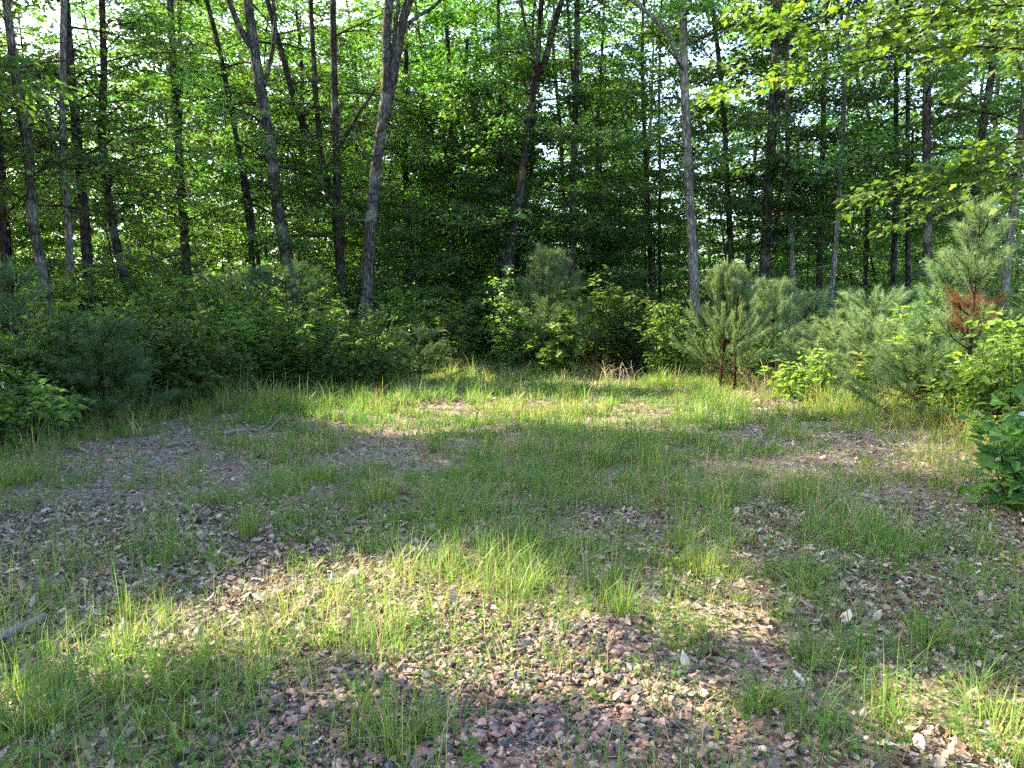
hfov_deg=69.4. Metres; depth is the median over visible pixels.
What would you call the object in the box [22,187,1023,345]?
wood
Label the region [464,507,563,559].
grass tuft
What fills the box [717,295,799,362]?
shrub
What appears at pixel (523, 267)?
background tree
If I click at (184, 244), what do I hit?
tree
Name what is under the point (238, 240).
background tree
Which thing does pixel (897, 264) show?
background tree
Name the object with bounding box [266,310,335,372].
shrub
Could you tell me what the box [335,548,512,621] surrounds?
grass tuft
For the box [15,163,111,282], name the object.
background tree
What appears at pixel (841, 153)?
tree
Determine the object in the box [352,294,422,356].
shrub
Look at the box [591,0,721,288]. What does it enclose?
background tree
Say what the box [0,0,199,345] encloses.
tree
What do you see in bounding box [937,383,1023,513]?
sapling
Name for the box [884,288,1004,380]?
shrub
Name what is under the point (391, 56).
tree
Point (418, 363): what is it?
shrub
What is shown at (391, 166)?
background tree
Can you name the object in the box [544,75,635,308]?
background tree
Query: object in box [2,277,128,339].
shrub
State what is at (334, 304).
shrub
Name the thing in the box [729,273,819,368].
pine tree
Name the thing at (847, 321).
shrub
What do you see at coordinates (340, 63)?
background tree
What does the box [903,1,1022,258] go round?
background tree
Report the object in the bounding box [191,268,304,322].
shrub
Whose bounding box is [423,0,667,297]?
tree
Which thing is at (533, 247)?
background tree
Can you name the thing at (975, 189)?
tree
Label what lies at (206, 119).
background tree
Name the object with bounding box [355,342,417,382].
shrub
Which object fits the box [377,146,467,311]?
background tree
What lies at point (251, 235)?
tree
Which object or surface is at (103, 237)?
background tree
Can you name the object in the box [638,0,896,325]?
tree
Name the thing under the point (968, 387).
shrub
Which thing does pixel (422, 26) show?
background tree
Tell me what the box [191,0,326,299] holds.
background tree
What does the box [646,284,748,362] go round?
shrub
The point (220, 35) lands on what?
background tree
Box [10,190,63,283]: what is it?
background tree
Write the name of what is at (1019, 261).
background tree
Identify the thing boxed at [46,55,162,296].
background tree
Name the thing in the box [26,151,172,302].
background tree
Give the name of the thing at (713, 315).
shrub
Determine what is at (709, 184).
background tree
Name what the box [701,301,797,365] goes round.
shrub
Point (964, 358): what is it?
shrub
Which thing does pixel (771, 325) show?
shrub
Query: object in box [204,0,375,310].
background tree
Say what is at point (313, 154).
background tree
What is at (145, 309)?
shrub
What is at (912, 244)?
background tree
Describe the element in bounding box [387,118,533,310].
background tree
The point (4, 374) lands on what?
shrub
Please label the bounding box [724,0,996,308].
tree
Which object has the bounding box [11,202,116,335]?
background tree
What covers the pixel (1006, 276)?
tree
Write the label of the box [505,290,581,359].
shrub
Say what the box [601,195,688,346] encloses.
pine tree
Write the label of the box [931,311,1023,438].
shrub
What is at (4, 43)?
tree
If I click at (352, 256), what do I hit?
background tree
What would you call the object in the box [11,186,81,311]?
background tree
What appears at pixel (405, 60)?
tree
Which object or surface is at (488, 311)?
shrub
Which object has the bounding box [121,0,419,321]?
tree
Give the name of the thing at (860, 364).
shrub
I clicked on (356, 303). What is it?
shrub
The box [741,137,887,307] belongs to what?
background tree
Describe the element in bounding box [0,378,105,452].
shrub
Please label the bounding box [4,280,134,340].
shrub
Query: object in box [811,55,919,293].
background tree
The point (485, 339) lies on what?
shrub
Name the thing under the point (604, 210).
background tree
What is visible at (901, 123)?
background tree
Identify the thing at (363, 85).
background tree
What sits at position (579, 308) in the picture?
shrub
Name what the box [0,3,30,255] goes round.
background tree
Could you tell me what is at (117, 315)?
shrub
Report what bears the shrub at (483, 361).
on the ground at (776, 743)
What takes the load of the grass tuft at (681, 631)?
on the ground at (776, 743)
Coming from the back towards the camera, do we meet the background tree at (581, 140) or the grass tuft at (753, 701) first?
the background tree at (581, 140)
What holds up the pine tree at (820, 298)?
on the ground at (776, 743)
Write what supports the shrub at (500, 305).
on the ground at (776, 743)
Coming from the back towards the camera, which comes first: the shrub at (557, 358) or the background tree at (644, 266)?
the background tree at (644, 266)
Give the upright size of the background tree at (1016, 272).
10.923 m
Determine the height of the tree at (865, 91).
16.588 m
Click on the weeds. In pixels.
(450, 680)
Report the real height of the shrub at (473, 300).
2.644 m
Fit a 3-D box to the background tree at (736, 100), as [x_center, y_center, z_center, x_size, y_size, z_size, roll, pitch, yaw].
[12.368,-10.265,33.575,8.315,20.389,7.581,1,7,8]
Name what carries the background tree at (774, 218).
on the ground at (776, 743)
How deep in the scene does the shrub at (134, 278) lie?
13.03 m
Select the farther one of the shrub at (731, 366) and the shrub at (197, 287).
the shrub at (197, 287)
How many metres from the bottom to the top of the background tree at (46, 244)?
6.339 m
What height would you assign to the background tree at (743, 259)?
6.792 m
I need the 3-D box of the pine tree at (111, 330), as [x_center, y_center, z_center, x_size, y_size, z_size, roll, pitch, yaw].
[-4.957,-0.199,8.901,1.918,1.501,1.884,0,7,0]
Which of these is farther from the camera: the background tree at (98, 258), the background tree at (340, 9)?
the background tree at (340, 9)
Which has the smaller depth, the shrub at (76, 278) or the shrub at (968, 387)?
the shrub at (968, 387)
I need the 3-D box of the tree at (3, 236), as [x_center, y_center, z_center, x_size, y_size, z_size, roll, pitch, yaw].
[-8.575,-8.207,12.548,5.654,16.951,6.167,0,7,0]
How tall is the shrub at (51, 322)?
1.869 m
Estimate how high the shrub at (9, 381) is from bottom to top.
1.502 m
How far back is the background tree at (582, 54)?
27.48 m
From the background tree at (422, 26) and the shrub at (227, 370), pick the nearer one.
the shrub at (227, 370)
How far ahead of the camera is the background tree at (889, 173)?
52.20 m
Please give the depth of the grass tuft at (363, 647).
3.25 m
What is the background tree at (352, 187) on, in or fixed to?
on the ground at (776, 743)
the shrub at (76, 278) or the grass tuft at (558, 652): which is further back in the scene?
the shrub at (76, 278)
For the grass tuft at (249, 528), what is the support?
on the ground at (776, 743)
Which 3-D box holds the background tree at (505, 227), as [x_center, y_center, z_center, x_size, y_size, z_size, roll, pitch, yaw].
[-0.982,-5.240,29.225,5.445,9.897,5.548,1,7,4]
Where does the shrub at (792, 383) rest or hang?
on the ground at (776, 743)
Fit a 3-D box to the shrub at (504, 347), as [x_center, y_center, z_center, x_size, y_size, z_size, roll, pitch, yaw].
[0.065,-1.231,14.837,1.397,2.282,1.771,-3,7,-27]
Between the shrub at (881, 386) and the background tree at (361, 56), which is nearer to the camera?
the shrub at (881, 386)
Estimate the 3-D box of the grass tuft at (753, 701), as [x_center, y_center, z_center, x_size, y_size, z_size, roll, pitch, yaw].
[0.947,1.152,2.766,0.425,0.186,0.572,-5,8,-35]
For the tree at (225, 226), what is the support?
on the ground at (776, 743)
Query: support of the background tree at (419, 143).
on the ground at (776, 743)
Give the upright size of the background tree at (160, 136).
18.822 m
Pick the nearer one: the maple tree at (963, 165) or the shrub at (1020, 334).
the maple tree at (963, 165)
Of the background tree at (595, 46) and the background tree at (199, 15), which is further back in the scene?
the background tree at (595, 46)
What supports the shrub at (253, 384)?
on the ground at (776, 743)
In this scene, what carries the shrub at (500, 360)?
on the ground at (776, 743)
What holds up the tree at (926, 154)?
on the ground at (776, 743)
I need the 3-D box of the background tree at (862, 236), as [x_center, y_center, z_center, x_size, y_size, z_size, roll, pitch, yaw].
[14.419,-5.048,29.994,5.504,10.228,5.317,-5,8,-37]
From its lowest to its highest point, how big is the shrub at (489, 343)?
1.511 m
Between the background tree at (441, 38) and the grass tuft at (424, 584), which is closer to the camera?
the grass tuft at (424, 584)
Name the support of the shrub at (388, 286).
on the ground at (776, 743)
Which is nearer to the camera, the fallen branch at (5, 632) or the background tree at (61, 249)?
the fallen branch at (5, 632)
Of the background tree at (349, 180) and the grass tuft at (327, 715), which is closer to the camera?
the grass tuft at (327, 715)
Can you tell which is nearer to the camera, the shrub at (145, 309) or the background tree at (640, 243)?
the shrub at (145, 309)
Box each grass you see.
[0,342,1023,767]
[597,360,641,383]
[729,356,786,402]
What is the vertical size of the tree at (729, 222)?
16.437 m
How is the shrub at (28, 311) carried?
on the ground at (776, 743)
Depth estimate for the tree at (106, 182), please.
14.45 m
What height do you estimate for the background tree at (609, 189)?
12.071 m
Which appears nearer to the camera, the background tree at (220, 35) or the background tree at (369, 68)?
the background tree at (220, 35)
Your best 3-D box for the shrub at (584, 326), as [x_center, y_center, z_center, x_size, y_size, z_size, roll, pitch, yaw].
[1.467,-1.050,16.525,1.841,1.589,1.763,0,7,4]
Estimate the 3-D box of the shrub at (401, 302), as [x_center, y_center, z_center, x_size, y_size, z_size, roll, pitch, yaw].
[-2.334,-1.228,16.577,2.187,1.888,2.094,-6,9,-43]
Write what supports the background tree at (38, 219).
on the ground at (776, 743)
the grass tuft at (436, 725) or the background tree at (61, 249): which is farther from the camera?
the background tree at (61, 249)
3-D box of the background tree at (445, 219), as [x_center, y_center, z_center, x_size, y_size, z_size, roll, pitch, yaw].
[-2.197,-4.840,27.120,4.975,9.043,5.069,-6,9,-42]
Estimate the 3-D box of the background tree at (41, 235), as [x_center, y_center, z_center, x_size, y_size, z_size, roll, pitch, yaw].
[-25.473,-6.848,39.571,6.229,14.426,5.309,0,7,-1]
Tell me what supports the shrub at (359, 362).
on the ground at (776, 743)
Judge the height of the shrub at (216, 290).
2.044 m
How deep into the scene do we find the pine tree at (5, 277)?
9.49 m
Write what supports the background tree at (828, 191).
on the ground at (776, 743)
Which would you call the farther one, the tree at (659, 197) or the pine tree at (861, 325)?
the tree at (659, 197)
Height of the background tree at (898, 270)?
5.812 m
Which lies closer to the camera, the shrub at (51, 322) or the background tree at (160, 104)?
the shrub at (51, 322)
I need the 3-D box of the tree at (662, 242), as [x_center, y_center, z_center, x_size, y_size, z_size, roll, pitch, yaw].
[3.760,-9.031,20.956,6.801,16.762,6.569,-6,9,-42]
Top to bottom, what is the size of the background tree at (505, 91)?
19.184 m
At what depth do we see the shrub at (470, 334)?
15.68 m
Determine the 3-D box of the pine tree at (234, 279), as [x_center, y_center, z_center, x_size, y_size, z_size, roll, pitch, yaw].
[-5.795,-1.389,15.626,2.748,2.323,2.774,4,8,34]
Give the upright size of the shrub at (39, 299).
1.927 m
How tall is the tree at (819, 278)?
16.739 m
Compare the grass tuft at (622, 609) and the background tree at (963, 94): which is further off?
the background tree at (963, 94)
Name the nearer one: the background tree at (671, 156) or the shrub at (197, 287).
the shrub at (197, 287)
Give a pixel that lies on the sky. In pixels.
(339, 2)
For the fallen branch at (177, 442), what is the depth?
7.72 m
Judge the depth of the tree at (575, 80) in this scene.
17.80 m
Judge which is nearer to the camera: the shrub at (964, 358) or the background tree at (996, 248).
the shrub at (964, 358)
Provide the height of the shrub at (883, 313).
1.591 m
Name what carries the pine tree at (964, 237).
on the ground at (776, 743)
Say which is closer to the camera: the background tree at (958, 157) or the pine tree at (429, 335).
the pine tree at (429, 335)
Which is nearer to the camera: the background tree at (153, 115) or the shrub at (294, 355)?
the shrub at (294, 355)
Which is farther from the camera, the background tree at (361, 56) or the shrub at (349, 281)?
the background tree at (361, 56)
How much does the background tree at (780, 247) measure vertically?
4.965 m
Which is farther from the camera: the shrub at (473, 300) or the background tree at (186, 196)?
the background tree at (186, 196)
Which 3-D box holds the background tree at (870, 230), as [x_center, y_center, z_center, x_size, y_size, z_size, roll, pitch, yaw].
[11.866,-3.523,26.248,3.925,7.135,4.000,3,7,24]
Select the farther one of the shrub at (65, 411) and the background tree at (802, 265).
the background tree at (802, 265)
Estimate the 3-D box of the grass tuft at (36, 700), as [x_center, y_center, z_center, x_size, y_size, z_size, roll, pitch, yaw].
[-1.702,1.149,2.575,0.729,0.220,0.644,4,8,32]
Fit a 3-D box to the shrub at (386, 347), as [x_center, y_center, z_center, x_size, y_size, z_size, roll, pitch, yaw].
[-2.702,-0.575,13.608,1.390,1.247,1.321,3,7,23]
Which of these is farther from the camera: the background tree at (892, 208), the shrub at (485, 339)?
the background tree at (892, 208)
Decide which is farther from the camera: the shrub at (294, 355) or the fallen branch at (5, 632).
the shrub at (294, 355)
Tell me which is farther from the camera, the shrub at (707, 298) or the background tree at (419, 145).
the background tree at (419, 145)
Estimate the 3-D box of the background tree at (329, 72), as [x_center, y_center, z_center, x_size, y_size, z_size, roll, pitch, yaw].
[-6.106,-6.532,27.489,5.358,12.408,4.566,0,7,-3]
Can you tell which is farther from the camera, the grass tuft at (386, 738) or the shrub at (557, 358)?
the shrub at (557, 358)
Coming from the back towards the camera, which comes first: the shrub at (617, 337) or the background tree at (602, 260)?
the background tree at (602, 260)
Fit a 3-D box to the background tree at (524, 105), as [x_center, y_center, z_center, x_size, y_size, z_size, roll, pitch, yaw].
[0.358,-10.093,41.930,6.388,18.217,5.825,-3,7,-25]
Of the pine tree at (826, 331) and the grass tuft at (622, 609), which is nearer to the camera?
the grass tuft at (622, 609)
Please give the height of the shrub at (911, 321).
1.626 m
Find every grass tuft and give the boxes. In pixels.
[0,653,121,748]
[228,495,284,541]
[297,683,397,742]
[302,456,342,484]
[321,626,402,665]
[323,684,435,763]
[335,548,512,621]
[345,461,405,506]
[403,675,461,741]
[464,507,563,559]
[497,575,611,619]
[526,637,588,669]
[582,646,624,676]
[585,569,658,617]
[623,426,669,465]
[637,608,720,652]
[657,504,706,550]
[671,528,741,574]
[708,650,833,717]
[768,622,855,672]
[880,587,985,651]
[893,656,1023,767]
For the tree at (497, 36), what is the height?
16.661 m
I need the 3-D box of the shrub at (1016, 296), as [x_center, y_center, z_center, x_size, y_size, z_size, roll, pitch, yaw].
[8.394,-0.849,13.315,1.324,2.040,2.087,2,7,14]
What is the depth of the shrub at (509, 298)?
16.82 m
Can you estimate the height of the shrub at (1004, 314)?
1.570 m
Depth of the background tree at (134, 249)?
23.44 m
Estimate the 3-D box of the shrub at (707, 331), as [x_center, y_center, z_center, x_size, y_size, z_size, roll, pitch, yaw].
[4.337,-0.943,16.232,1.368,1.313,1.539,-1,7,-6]
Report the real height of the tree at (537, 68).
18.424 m
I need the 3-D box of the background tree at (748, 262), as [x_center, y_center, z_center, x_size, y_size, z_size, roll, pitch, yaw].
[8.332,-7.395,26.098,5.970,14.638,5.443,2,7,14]
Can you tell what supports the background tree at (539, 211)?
on the ground at (776, 743)
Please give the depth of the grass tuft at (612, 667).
3.10 m
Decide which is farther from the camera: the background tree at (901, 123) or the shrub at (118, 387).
the background tree at (901, 123)
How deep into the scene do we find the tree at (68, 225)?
13.30 m
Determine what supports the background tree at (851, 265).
on the ground at (776, 743)
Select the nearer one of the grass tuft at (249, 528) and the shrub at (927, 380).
the grass tuft at (249, 528)
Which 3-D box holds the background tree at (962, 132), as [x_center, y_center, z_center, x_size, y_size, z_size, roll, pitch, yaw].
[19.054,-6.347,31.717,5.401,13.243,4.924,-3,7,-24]
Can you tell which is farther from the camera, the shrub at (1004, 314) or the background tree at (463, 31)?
the background tree at (463, 31)
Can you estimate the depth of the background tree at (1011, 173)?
28.15 m
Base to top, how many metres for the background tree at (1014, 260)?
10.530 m
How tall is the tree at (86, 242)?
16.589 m
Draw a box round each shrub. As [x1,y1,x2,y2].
[0,282,149,423]
[0,306,44,353]
[0,322,85,401]
[0,364,25,390]
[0,364,64,435]
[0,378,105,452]
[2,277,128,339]
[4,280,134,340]
[5,290,88,352]
[7,336,76,374]
[19,301,191,407]
[22,271,125,338]
[52,250,196,332]
[66,283,177,344]
[69,308,136,371]
[86,354,149,407]
[91,282,165,312]
[92,306,191,394]
[108,290,249,409]
[117,277,222,337]
[120,276,287,376]
[139,316,217,369]
[156,312,240,377]
[158,280,219,319]
[164,336,258,403]
[188,296,273,333]
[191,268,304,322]
[201,318,287,382]
[205,303,302,385]
[212,303,273,390]
[215,376,259,396]
[220,292,325,350]
[236,378,260,393]
[252,304,319,378]
[252,359,297,390]
[261,301,354,393]
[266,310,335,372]
[267,298,344,351]
[301,354,350,385]
[302,263,411,349]
[302,293,414,388]
[304,299,359,365]
[306,264,446,342]
[315,355,383,384]
[336,324,400,378]
[352,286,472,361]
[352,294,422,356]
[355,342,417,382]
[365,312,442,363]
[369,309,442,365]
[375,279,435,325]
[395,348,438,374]
[403,294,446,318]
[410,294,471,348]
[410,297,485,374]
[420,304,478,366]
[433,261,551,358]
[459,351,499,373]
[466,284,561,325]
[467,282,563,362]
[469,306,558,359]
[471,311,519,364]
[479,301,517,355]
[480,265,546,374]
[480,269,578,313]
[482,351,537,373]
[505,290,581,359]
[533,349,570,369]
[534,281,593,378]
[534,308,597,361]
[540,301,606,364]
[546,297,600,332]
[569,324,607,371]
[572,264,651,371]
[601,292,669,376]
[623,299,704,381]
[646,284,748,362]
[666,304,728,360]
[676,311,743,366]
[679,326,732,368]
[688,363,715,374]
[689,298,732,363]
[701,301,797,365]
[714,355,757,377]
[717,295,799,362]
[730,328,796,383]
[744,308,801,345]
[748,330,798,372]
[757,347,863,401]
[786,318,834,365]
[804,302,869,351]
[809,317,896,388]
[846,351,880,407]
[861,370,899,400]
[865,301,908,342]
[868,303,966,341]
[876,277,970,336]
[883,289,956,413]
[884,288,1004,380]
[894,353,956,405]
[903,299,1023,375]
[910,388,955,407]
[918,348,1023,429]
[920,326,1023,442]
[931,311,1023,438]
[939,280,1023,363]
[951,318,1004,372]
[983,307,1023,381]
[1000,316,1023,364]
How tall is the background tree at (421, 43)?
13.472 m
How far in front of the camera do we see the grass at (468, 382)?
4.75 m
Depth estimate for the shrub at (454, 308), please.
17.16 m
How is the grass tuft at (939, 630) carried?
on the ground at (776, 743)
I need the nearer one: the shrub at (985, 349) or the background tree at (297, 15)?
the shrub at (985, 349)
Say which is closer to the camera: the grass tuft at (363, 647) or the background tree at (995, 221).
the grass tuft at (363, 647)
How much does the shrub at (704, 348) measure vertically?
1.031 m
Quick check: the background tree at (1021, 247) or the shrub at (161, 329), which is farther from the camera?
the background tree at (1021, 247)
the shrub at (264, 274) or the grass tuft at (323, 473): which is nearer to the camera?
the grass tuft at (323, 473)
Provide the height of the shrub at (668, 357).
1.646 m
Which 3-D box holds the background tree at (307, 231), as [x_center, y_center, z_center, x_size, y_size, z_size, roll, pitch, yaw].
[-5.872,-4.083,20.070,4.621,8.399,4.708,0,7,3]
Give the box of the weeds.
[0,360,1023,767]
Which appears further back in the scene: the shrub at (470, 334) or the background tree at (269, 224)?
the background tree at (269, 224)
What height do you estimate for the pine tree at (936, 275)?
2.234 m
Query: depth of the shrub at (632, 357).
14.62 m
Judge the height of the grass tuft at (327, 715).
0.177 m
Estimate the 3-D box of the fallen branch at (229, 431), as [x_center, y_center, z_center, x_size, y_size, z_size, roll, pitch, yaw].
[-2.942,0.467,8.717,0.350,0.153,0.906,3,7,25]
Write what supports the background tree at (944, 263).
on the ground at (776, 743)
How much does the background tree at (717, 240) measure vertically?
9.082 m
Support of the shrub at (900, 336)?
on the ground at (776, 743)
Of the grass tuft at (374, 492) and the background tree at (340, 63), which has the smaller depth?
the grass tuft at (374, 492)
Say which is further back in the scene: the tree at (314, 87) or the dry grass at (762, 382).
the tree at (314, 87)
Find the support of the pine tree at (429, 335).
on the ground at (776, 743)
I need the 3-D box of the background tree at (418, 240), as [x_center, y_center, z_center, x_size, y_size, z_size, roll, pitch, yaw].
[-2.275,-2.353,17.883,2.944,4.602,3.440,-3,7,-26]
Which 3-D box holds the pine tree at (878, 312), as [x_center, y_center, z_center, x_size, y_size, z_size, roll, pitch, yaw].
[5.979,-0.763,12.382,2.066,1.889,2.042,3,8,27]
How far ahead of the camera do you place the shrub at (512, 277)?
18.38 m
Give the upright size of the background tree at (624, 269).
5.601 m
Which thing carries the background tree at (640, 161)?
on the ground at (776, 743)
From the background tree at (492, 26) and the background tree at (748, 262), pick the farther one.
the background tree at (492, 26)
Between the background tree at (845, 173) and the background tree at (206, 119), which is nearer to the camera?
the background tree at (845, 173)
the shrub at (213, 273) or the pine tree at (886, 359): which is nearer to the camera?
the pine tree at (886, 359)
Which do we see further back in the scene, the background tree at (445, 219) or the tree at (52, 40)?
the background tree at (445, 219)
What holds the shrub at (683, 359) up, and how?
on the ground at (776, 743)
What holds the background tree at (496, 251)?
on the ground at (776, 743)
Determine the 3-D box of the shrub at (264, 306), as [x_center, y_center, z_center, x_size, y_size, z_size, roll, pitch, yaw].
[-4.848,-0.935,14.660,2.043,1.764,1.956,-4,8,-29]
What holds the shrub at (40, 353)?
on the ground at (776, 743)
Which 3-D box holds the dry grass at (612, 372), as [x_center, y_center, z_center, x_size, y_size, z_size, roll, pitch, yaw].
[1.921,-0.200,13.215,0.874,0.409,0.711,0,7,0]
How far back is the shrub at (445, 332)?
14.73 m
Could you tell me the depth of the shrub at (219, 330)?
12.27 m
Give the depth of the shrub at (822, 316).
13.79 m
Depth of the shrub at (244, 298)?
13.95 m
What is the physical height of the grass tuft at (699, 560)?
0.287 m
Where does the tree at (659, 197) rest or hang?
on the ground at (776, 743)
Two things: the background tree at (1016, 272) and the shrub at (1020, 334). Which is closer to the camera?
the shrub at (1020, 334)
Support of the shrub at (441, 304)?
on the ground at (776, 743)
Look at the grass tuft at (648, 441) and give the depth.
6.85 m
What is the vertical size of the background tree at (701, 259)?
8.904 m
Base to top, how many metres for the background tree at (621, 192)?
11.449 m
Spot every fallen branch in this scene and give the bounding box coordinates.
[0,612,46,640]
[166,441,189,446]
[222,413,284,434]
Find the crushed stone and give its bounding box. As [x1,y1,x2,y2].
[27,585,920,767]
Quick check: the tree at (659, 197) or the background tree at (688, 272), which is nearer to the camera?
the tree at (659, 197)
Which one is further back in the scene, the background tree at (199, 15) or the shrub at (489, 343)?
the background tree at (199, 15)
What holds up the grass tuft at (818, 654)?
on the ground at (776, 743)
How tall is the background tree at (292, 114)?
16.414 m
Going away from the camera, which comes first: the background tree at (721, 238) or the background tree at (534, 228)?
the background tree at (534, 228)
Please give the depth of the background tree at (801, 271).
27.69 m
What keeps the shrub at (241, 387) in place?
on the ground at (776, 743)
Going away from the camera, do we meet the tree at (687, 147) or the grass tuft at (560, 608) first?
the grass tuft at (560, 608)
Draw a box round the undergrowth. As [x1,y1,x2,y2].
[304,300,1022,382]
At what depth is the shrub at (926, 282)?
13.35 m
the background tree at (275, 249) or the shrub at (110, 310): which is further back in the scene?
the background tree at (275, 249)
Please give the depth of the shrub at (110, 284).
14.73 m
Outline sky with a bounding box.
[0,0,1023,307]
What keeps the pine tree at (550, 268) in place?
on the ground at (776, 743)
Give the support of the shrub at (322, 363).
on the ground at (776, 743)
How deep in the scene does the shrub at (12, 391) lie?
7.89 m
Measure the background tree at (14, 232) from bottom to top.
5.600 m
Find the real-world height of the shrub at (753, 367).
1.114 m
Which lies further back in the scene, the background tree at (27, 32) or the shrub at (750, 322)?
the background tree at (27, 32)
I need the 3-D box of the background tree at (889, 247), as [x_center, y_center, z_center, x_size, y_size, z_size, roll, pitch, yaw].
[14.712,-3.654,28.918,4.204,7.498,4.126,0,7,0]
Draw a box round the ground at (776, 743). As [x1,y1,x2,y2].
[0,309,1023,767]
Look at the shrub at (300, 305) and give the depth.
15.02 m
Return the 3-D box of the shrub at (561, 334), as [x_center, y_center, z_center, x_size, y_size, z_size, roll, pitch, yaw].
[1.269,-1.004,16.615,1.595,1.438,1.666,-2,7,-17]
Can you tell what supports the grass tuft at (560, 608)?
on the ground at (776, 743)
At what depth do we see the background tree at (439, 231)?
18.64 m
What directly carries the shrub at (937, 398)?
on the ground at (776, 743)
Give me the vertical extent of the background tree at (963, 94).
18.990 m
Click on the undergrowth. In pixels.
(638, 318)
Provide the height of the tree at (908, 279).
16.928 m
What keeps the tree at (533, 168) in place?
on the ground at (776, 743)
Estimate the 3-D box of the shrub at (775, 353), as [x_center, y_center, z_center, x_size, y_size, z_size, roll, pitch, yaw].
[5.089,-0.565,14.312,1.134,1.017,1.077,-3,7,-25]
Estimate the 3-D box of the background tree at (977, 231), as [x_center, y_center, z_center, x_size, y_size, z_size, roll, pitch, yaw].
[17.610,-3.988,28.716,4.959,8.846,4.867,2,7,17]
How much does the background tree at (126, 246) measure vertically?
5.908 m
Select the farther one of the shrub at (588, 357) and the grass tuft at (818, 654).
the shrub at (588, 357)
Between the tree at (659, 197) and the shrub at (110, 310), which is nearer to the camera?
the shrub at (110, 310)
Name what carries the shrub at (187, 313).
on the ground at (776, 743)
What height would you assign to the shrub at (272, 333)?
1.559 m
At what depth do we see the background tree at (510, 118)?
17.74 m
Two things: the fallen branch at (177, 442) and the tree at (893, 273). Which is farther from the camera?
the tree at (893, 273)
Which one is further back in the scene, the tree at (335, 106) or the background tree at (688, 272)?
the background tree at (688, 272)
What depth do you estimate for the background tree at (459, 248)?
25.25 m
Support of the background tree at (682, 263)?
on the ground at (776, 743)
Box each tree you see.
[0,0,100,274]
[0,0,109,281]
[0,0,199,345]
[0,0,221,312]
[0,0,246,308]
[0,0,265,306]
[0,2,170,334]
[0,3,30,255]
[0,8,176,335]
[0,48,86,130]
[0,185,54,340]
[0,254,59,380]
[1,0,360,309]
[2,96,81,314]
[5,157,78,332]
[6,126,155,312]
[10,144,98,260]
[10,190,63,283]
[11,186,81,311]
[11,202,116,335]
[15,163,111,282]
[18,308,195,422]
[19,0,162,280]
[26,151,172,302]
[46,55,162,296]
[56,0,261,287]
[80,163,225,309]
[82,81,172,282]
[84,0,233,277]
[94,0,239,287]
[94,0,261,296]
[96,234,180,300]
[109,0,384,294]
[119,59,232,307]
[120,2,275,265]
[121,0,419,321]
[130,189,238,295]
[132,240,212,300]
[144,125,220,293]
[146,0,306,292]
[158,183,283,300]
[164,8,281,271]
[170,50,280,288]
[174,0,331,299]
[185,0,419,287]
[185,264,279,325]
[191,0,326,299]
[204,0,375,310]
[206,1,332,301]
[214,67,379,317]
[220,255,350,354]
[241,217,326,313]
[251,0,468,348]
[255,97,322,317]
[260,22,361,303]
[276,40,402,301]
[278,0,414,305]
[288,0,461,338]
[292,153,387,315]
[302,89,468,307]
[303,0,515,302]
[304,0,427,307]
[305,85,381,289]
[308,21,375,248]
[312,23,413,291]
[317,182,397,285]
[324,0,497,299]
[327,48,393,249]
[345,136,399,296]
[355,0,515,308]
[357,189,480,325]
[360,73,446,248]
[370,0,454,199]
[374,32,471,288]
[376,322,464,384]
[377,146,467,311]
[380,0,551,296]
[380,86,535,326]
[380,124,507,301]
[382,43,486,299]
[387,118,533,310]
[388,187,479,307]
[403,179,493,303]
[410,0,494,274]
[414,34,602,318]
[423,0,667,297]
[424,0,583,309]
[427,0,689,323]
[429,125,556,302]
[441,83,562,305]
[443,172,530,298]
[445,159,599,304]
[455,0,679,302]
[458,3,615,290]
[465,0,562,255]
[467,15,546,248]
[482,36,552,258]
[495,219,567,296]
[497,0,695,324]
[497,177,590,314]
[500,242,609,369]
[514,0,748,357]
[519,70,678,318]
[527,0,765,339]
[529,197,643,313]
[533,164,668,317]
[534,167,646,320]
[536,20,661,295]
[540,68,688,316]
[541,113,672,307]
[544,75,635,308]
[556,78,655,315]
[573,0,830,365]
[578,34,656,254]
[581,187,657,319]
[586,227,673,321]
[587,143,711,334]
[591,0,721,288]
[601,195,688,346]
[618,142,718,315]
[619,0,824,362]
[622,204,714,322]
[632,189,727,320]
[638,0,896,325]
[657,0,936,369]
[657,87,804,317]
[661,229,739,324]
[667,0,824,313]
[667,258,782,388]
[668,74,758,309]
[684,0,1023,237]
[699,151,758,311]
[700,0,861,324]
[702,0,951,311]
[707,123,842,321]
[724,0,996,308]
[728,174,881,333]
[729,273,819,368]
[734,256,772,302]
[736,0,938,310]
[741,0,1023,305]
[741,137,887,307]
[745,198,867,323]
[751,285,852,371]
[754,0,1023,312]
[760,308,897,395]
[770,220,843,328]
[775,67,904,305]
[779,0,1023,296]
[788,132,899,316]
[795,113,864,308]
[802,186,890,314]
[802,305,920,398]
[803,136,914,316]
[804,127,939,323]
[809,0,1023,309]
[809,283,926,368]
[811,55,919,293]
[822,0,1023,382]
[825,104,963,308]
[831,331,996,419]
[848,210,945,315]
[853,0,1000,295]
[853,109,921,289]
[857,112,921,280]
[857,158,1021,322]
[868,125,1023,298]
[868,225,918,295]
[870,204,997,322]
[893,255,998,361]
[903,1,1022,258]
[912,237,985,289]
[913,4,1023,300]
[915,85,1012,285]
[917,190,1023,297]
[925,191,1023,366]
[953,61,1023,312]
[973,215,1023,306]
[979,207,1023,303]
[982,199,1023,326]
[984,9,1023,272]
[984,156,1023,313]

